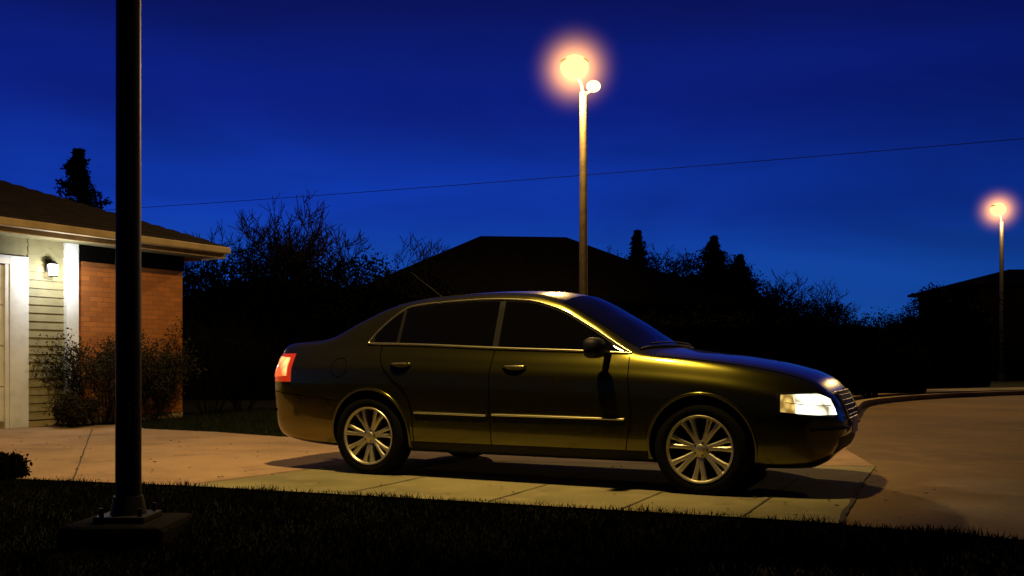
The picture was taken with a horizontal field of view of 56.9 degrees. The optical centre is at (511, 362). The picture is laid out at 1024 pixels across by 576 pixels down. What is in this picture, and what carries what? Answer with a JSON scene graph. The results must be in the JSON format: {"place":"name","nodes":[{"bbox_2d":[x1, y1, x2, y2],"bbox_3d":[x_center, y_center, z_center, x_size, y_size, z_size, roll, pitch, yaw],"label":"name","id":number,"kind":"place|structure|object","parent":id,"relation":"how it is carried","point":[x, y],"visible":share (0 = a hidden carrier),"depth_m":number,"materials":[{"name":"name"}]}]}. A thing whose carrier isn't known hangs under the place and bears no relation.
{"place":"outdoors","nodes":[
{"label":"outdoors","id":0,"kind":"place"},
{"bbox_2d":[9,255,28,427],"bbox_3d":[-6.838,-0.280,13.022,0.149,2.360,0.270,0,0,31],"label":"door jamb","id":1,"kind":"object","parent":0,"point":[18,341],"depth_m":12.97,"materials":[{"name":"white wood"}]},
{"bbox_2d":[0,264,8,428],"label":"door stop","id":2,"kind":"object","parent":1,"relation":"attached to","point":[6,345],"depth_m":12.84,"materials":[{"name":"white wood"}]},
{"bbox_2d":[0,346,3,385],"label":"garage door section","id":3,"kind":"object","parent":2,"relation":"attached to","point":[1,365],"visible":1,"depth_m":12.82,"materials":[{"name":"beige metal"}]},
{"bbox_2d":[0,305,3,345],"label":"garage door section","id":4,"kind":"object","parent":3,"relation":"on","point":[1,325],"visible":1,"depth_m":12.82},
{"bbox_2d":[0,264,3,304],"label":"garage door section","id":5,"kind":"object","parent":4,"relation":"on","point":[1,284],"visible":1,"depth_m":12.81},
{"bbox_2d":[142,406,286,436],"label":"back lawn grass","id":6,"kind":"structure","parent":0,"point":[238,418],"depth_m":13.70,"materials":[{"name":"green plant"}]},
{"bbox_2d":[0,425,873,484],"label":"driveway","id":7,"kind":"structure","parent":0,"point":[231,457],"depth_m":9.00,"materials":[{"name":"concrete"}]},
{"bbox_2d":[9,437,1006,517],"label":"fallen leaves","id":8,"kind":"object","parent":7,"relation":"on","point":[517,465],"visible":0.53,"depth_m":7.06,"materials":[{"name":"brown plant"}]},
{"bbox_2d":[275,272,860,494],"bbox_3d":[0.324,0.053,7.724,4.699,1.694,2.200,0,0,26],"label":"parked car","id":9,"kind":"object","parent":7,"relation":"on","point":[551,374],"visible":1,"depth_m":6.91,"materials":[{"name":"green metal"}]},
{"bbox_2d":[0,380,1023,575],"bbox_3d":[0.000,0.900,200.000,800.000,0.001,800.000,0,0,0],"label":"ground","id":10,"kind":"structure","parent":0,"point":[189,408],"depth_m":4.64,"materials":[{"name":"green plant"}]},
{"bbox_2d":[0,451,32,480],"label":"shrub","id":11,"kind":"object","parent":10,"relation":"on","point":[13,465],"visible":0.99,"depth_m":7.25,"materials":[{"name":"green plant"}]},
{"bbox_2d":[43,391,105,426],"bbox_3d":[-6.012,0.639,12.995,0.873,0.533,0.760,0,0,43],"label":"shrub","id":12,"kind":"object","parent":10,"relation":"on","point":[71,410],"visible":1,"depth_m":12.81,"materials":[{"name":"green plant"}]},
{"bbox_2d":[54,148,112,208],"bbox_3d":[-11.619,-2.396,25.160,3.480,6.592,3.755,0,0,21],"label":"conifer tree","id":13,"kind":"object","parent":10,"relation":"on","point":[77,184],"visible":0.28,"depth_m":24.84,"materials":[{"name":"green plant"}]},
{"bbox_2d":[0,411,182,428],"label":"foundation","id":14,"kind":"object","parent":10,"relation":"on","point":[41,422],"visible":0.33,"depth_m":13.90,"materials":[{"name":"concrete"}]},
{"bbox_2d":[0,387,3,425],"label":"garage door section","id":15,"kind":"object","parent":14,"relation":"on","point":[2,404],"visible":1,"depth_m":12.82,"materials":[{"name":"beige metal"}]},
{"bbox_2d":[79,261,181,415],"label":"brick wall","id":16,"kind":"structure","parent":14,"relation":"on","point":[161,299],"depth_m":14.72,"materials":[{"name":"brown brick"}]},
{"bbox_2d":[79,245,183,271],"bbox_3d":[-5.841,-1.599,14.558,0.028,0.238,1.910,0,0,31],"label":"brick frieze","id":17,"kind":"object","parent":16,"relation":"attached to","point":[95,254],"visible":0.71,"depth_m":14.70,"materials":[{"name":"black brick"}]},
{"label":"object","id":18,"kind":"object","parent":14,"relation":"on","visible":0},
{"bbox_2d":[0,254,9,263],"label":"door head trim","id":19,"kind":"structure","parent":18,"relation":"attached to","point":[4,259],"depth_m":12.81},
{"bbox_2d":[0,252,25,256],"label":"lintel backing","id":20,"kind":"object","parent":18,"relation":"attached to","point":[12,254],"visible":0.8,"depth_m":12.97,"materials":[{"name":"beige"}]},
{"bbox_2d":[0,235,63,419],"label":"lap siding","id":21,"kind":"object","parent":18,"relation":"attached to","point":[46,303],"visible":0.91,"depth_m":13.30,"materials":[{"name":"beige wood"}]},
{"bbox_2d":[45,259,51,271],"bbox_3d":[-6.556,-1.370,13.360,0.024,0.180,0.100,0,0,31],"label":"lantern plate","id":22,"kind":"object","parent":21,"relation":"attached to","point":[46,264],"visible":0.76,"depth_m":13.32,"materials":[{"name":"metal"}]},
{"bbox_2d":[48,264,57,274],"bbox_3d":[-6.468,-1.304,13.308,0.130,0.148,0.130,0,0,31],"label":"lantern glass","id":23,"kind":"object","parent":21,"relation":"attached to","point":[52,269],"visible":1,"depth_m":13.26,"materials":[{"name":"white glass"}]},
{"bbox_2d":[48,260,58,264],"bbox_3d":[-6.468,-1.410,13.308,0.150,0.060,0.150,0,0,31],"label":"lantern cap","id":24,"kind":"object","parent":23,"relation":"on","point":[52,262],"visible":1,"depth_m":13.27,"materials":[{"name":"black metal"}]},
{"bbox_2d":[63,243,78,424],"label":"column trim","id":25,"kind":"structure","parent":18,"relation":"attached to","point":[71,285],"depth_m":13.61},
{"bbox_2d":[0,232,213,259],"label":"soffit","id":26,"kind":"structure","parent":18,"relation":"on","point":[189,257],"depth_m":13.80,"materials":[{"name":"beige"}]},
{"bbox_2d":[0,212,226,246],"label":"roof","id":27,"kind":"structure","parent":26,"relation":"on","point":[95,227],"depth_m":13.45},
{"bbox_2d":[0,180,208,240],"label":"shingle courses","id":28,"kind":"object","parent":27,"relation":"on","point":[19,200],"visible":0.88,"depth_m":14.08,"materials":[{"name":"brown"}]},
{"bbox_2d":[0,226,224,258],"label":"fascia front","id":29,"kind":"structure","parent":27,"relation":"attached to","point":[89,239],"depth_m":13.39,"materials":[{"name":"paint"}]},
{"bbox_2d":[0,216,230,253],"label":"gutter","id":30,"kind":"object","parent":29,"relation":"attached to","point":[48,227],"visible":1,"depth_m":13.31,"materials":[{"name":"paint"}]},
{"bbox_2d":[184,254,225,261],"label":"fascia end","id":31,"kind":"structure","parent":27,"relation":"attached to","point":[203,259],"depth_m":15.74,"materials":[{"name":"paint"}]},
{"bbox_2d":[29,327,174,424],"bbox_3d":[-6.043,0.208,13.650,2.123,1.395,1.886,0,0,24],"label":"shrub","id":32,"kind":"object","parent":10,"relation":"on","point":[99,372],"visible":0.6,"depth_m":13.35,"materials":[{"name":"green plant"}]},
{"bbox_2d":[58,0,191,550],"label":"street lamp","id":33,"kind":"object","parent":10,"relation":"on","point":[128,518],"visible":0.95,"depth_m":4.70,"materials":[{"name":"black metal"}]},
{"bbox_2d":[98,333,206,421],"bbox_3d":[-5.422,0.228,14.296,1.556,1.357,1.905,0,0,-18],"label":"shrub","id":34,"kind":"object","parent":10,"relation":"on","point":[165,380],"visible":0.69,"depth_m":14.40,"materials":[{"name":"green plant"}]},
{"bbox_2d":[182,260,217,296],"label":"bare tree","id":35,"kind":"object","parent":10,"relation":"on","point":[192,275],"visible":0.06,"depth_m":29.59,"materials":[{"name":"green plant"}]},
{"bbox_2d":[165,307,280,414],"bbox_3d":[-4.948,0.002,16.113,2.436,1.808,2.334,0,0,0],"label":"shrub","id":36,"kind":"object","parent":10,"relation":"on","point":[226,361],"visible":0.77,"depth_m":15.81,"materials":[{"name":"green plant"}]},
{"bbox_2d":[183,210,304,285],"bbox_3d":[-8.932,-1.952,30.065,5.064,5.737,3.416,0,0,-15],"label":"bare tree","id":37,"kind":"object","parent":10,"relation":"on","point":[231,244],"visible":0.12,"depth_m":29.65,"materials":[{"name":"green plant"}]},
{"bbox_2d":[219,195,338,284],"bbox_3d":[-7.247,-1.948,28.781,3.510,5.739,6.758,0,0,-17],"label":"bare tree","id":38,"kind":"object","parent":10,"relation":"on","point":[306,262],"visible":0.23,"depth_m":27.30,"materials":[{"name":"brown plant"}]},
{"bbox_2d":[201,188,367,315],"bbox_3d":[-6.645,-2.057,27.145,3.345,5.938,4.570,0,0,31],"label":"bare tree","id":39,"kind":"object","parent":10,"relation":"on","point":[247,234],"visible":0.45,"depth_m":27.07,"materials":[{"name":"brown plant"}]},
{"bbox_2d":[259,219,365,287],"bbox_3d":[-6.352,-1.834,29.951,3.788,5.519,4.460,0,0,0],"label":"bare tree","id":40,"kind":"object","parent":10,"relation":"on","point":[337,243],"visible":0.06,"depth_m":29.37,"materials":[{"name":"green plant"}]},
{"bbox_2d":[182,244,459,338],"bbox_3d":[-5.700,-1.124,25.520,8.584,4.048,4.159,0,0,0],"label":"distant tree mass","id":41,"kind":"object","parent":10,"relation":"on","point":[282,295],"visible":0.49,"depth_m":24.79,"materials":[{"name":"black plant"}]},
{"bbox_2d":[315,229,372,284],"bbox_3d":[-5.257,-1.946,34.044,3.796,5.715,3.903,0,0,-38],"label":"bare tree","id":42,"kind":"object","parent":10,"relation":"on","point":[348,248],"visible":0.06,"depth_m":34.04,"materials":[{"name":"brown plant"}]},
{"bbox_2d":[390,233,450,272],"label":"bare tree","id":43,"kind":"object","parent":10,"relation":"on","point":[423,251],"visible":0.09,"depth_m":32.31,"materials":[{"name":"brown plant"}]},
{"bbox_2d":[182,291,933,393],"bbox_3d":[-2.029,-0.454,24.832,25.841,2.708,3.536,0,0,0],"label":"hedge row","id":44,"kind":"object","parent":10,"relation":"on","point":[907,368],"visible":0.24,"depth_m":24.07,"materials":[{"name":"black plant"}]},
{"bbox_2d":[109,138,1023,209],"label":"power line","id":45,"kind":"object","parent":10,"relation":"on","point":[607,173],"visible":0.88,"depth_m":35.52,"materials":[{"name":"black"}]},
{"bbox_2d":[561,55,600,295],"bbox_3d":[1.510,-3.815,22.780,2.900,9.430,2.900,0,0,0],"label":"street lamp","id":46,"kind":"object","parent":10,"relation":"on","point":[574,67],"visible":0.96,"depth_m":22.81,"materials":[{"name":"grey metal"}]},
{"bbox_2d":[627,229,647,265],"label":"conifer tree","id":47,"kind":"object","parent":10,"relation":"on","point":[637,244],"visible":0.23,"depth_m":35.87,"materials":[{"name":"green plant"}]},
{"bbox_2d":[644,243,681,274],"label":"bare tree","id":48,"kind":"object","parent":10,"relation":"on","point":[667,253],"visible":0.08,"depth_m":37.09,"materials":[{"name":"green plant"}]},
{"bbox_2d":[616,305,716,326],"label":"walls","id":49,"kind":"structure","parent":10,"relation":"on","point":[668,311],"depth_m":30.37,"materials":[{"name":"black"}]},
{"bbox_2d":[362,236,736,307],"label":"roof","id":50,"kind":"structure","parent":49,"relation":"on","point":[483,264],"depth_m":31.13,"materials":[{"name":"black"}]},
{"bbox_2d":[671,247,701,276],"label":"bare tree","id":51,"kind":"object","parent":10,"relation":"on","point":[681,256],"visible":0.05,"depth_m":38.82,"materials":[{"name":"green plant"}]},
{"bbox_2d":[694,234,754,336],"bbox_3d":[7.653,-1.984,35.719,3.841,5.768,3.348,0,0,-27],"label":"conifer tree","id":52,"kind":"object","parent":10,"relation":"on","point":[712,244],"visible":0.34,"depth_m":35.74,"materials":[{"name":"green plant"}]},
{"bbox_2d":[736,254,767,316],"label":"conifer tree","id":53,"kind":"object","parent":10,"relation":"on","point":[743,263],"visible":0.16,"depth_m":37.77,"materials":[{"name":"green plant"}]},
{"bbox_2d":[763,268,814,322],"bbox_3d":[10.825,-1.386,37.981,2.500,4.581,2.861,0,0,-35],"label":"bare tree","id":54,"kind":"object","parent":10,"relation":"on","point":[791,287],"visible":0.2,"depth_m":37.47,"materials":[{"name":"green plant"}]},
{"bbox_2d":[603,247,1013,385],"bbox_3d":[9.815,-1.742,36.322,17.570,5.285,4.556,0,0,0],"label":"distant tree mass","id":55,"kind":"object","parent":10,"relation":"on","point":[960,353],"visible":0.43,"depth_m":35.98,"materials":[{"name":"black plant"}]},
{"bbox_2d":[791,281,848,316],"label":"bare tree","id":56,"kind":"object","parent":10,"relation":"on","point":[816,298],"visible":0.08,"depth_m":39.79,"materials":[{"name":"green plant"}]},
{"bbox_2d":[805,278,861,323],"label":"bare tree","id":57,"kind":"object","parent":10,"relation":"on","point":[835,301],"visible":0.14,"depth_m":47.83,"materials":[{"name":"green plant"}]},
{"bbox_2d":[853,387,1023,400],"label":"footpath","id":58,"kind":"structure","parent":10,"relation":"on","point":[928,391],"depth_m":26.54,"materials":[{"name":"concrete"}]},
{"bbox_2d":[855,390,1023,411],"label":"kerb","id":59,"kind":"structure","parent":10,"relation":"on","point":[861,404],"depth_m":22.95,"materials":[{"name":"concrete"}]},
{"bbox_2d":[990,203,1005,381],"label":"street lamp","id":60,"kind":"object","parent":10,"relation":"on","point":[997,209],"visible":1,"depth_m":43.91,"materials":[{"name":"grey metal"}]},
{"bbox_2d":[0,0,1023,326],"label":"sky","id":61,"kind":"structure","parent":0,"point":[252,100],"materials":[{"name":"blue"}]},
{"bbox_2d":[191,460,874,522],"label":"sidewalk","id":62,"kind":"structure","parent":0,"point":[809,491],"depth_m":6.80,"materials":[{"name":"concrete"}]},
{"bbox_2d":[24,428,864,521],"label":"pavement joints","id":63,"kind":"object","parent":62,"relation":"on","point":[851,502],"visible":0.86,"depth_m":6.82,"materials":[{"name":"brown"}]},
{"bbox_2d":[843,395,1023,539],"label":"road","id":64,"kind":"structure","parent":0,"point":[963,457],"depth_m":8.28,"materials":[{"name":"grey asphalt"}]},
{"bbox_2d":[918,285,1023,341],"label":"walls","id":65,"kind":"structure","parent":0,"point":[1014,310],"depth_m":50.03,"materials":[{"name":"black"}]},
{"bbox_2d":[907,269,1023,296],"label":"roof","id":66,"kind":"structure","parent":65,"relation":"on","point":[1013,276],"depth_m":51.37,"materials":[{"name":"black"}]}
]}

